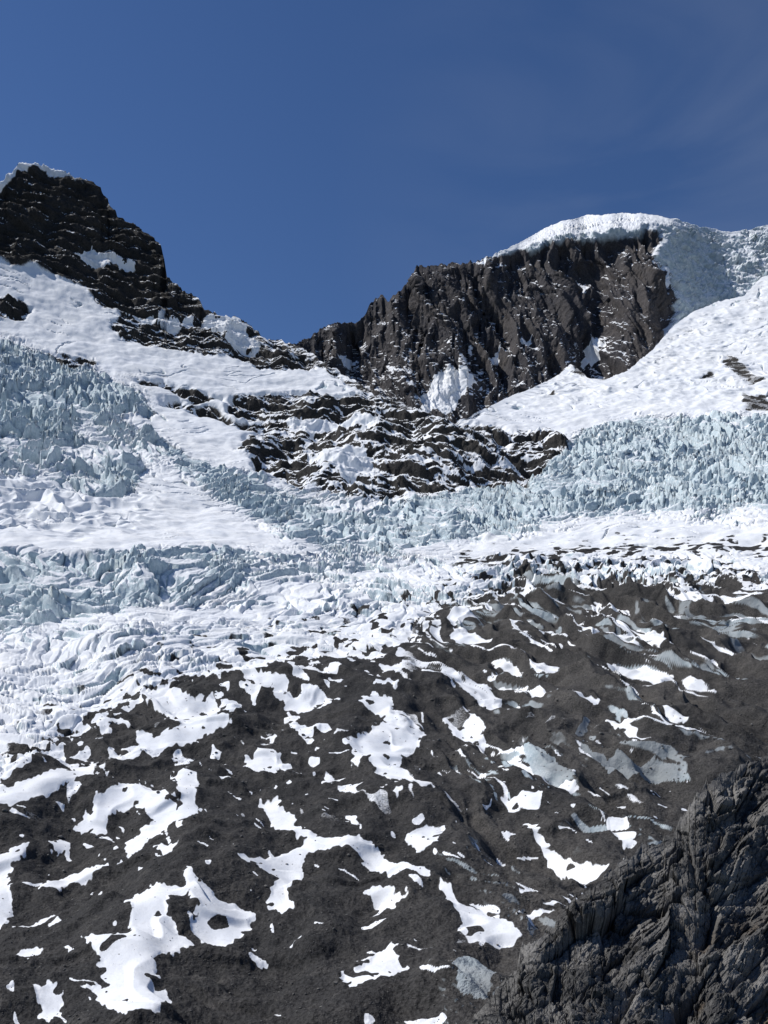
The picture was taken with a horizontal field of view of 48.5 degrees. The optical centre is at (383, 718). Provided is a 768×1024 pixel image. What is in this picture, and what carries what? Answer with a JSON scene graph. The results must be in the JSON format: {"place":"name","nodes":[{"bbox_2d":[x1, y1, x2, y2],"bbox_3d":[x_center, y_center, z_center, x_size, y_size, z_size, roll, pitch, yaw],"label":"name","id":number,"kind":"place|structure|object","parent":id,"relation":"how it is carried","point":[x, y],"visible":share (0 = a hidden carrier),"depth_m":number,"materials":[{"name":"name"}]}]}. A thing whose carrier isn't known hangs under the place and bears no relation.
{"place":"outdoors","nodes":[
{"label":"outdoors","id":0,"kind":"place"},
{"bbox_2d":[0,162,577,503],"bbox_3d":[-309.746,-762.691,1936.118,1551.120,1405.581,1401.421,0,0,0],"label":"rocky mountain","id":1,"kind":"structure","parent":0,"point":[86,282],"depth_m":1796.91,"materials":[{"name":"white snow"}]},
{"bbox_2d":[0,337,767,1023],"bbox_3d":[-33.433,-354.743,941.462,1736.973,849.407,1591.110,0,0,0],"label":"glacier","id":2,"kind":"object","parent":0,"point":[148,559],"visible":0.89,"depth_m":468.21,"materials":[{"name":"white ice"}]},
{"bbox_2d":[0,648,763,1023],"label":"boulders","id":3,"kind":"object","parent":2,"relation":"on","point":[340,838],"visible":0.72,"depth_m":287.51,"materials":[{"name":"stone"}]},
{"bbox_2d":[0,0,767,343],"label":"sky","id":4,"kind":"structure","parent":0,"point":[292,165],"materials":[{"name":"blue"}]},
{"bbox_2d":[293,213,767,423],"bbox_3d":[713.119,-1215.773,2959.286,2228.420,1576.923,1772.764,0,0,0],"label":"mountain massif","id":5,"kind":"structure","parent":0,"point":[606,296],"depth_m":2625.68,"materials":[{"name":"stone"}]},
{"bbox_2d":[469,756,767,1023],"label":"rock outcrop","id":6,"kind":"object","parent":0,"point":[671,930],"visible":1,"depth_m":74.02,"materials":[{"name":"grey stone"}]},
{"bbox_2d":[578,276,767,433],"bbox_3d":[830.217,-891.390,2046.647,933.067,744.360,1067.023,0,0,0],"label":"snowfield","id":7,"kind":"structure","parent":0,"point":[706,360],"depth_m":1914.54,"materials":[{"name":"white snow"}]}
]}

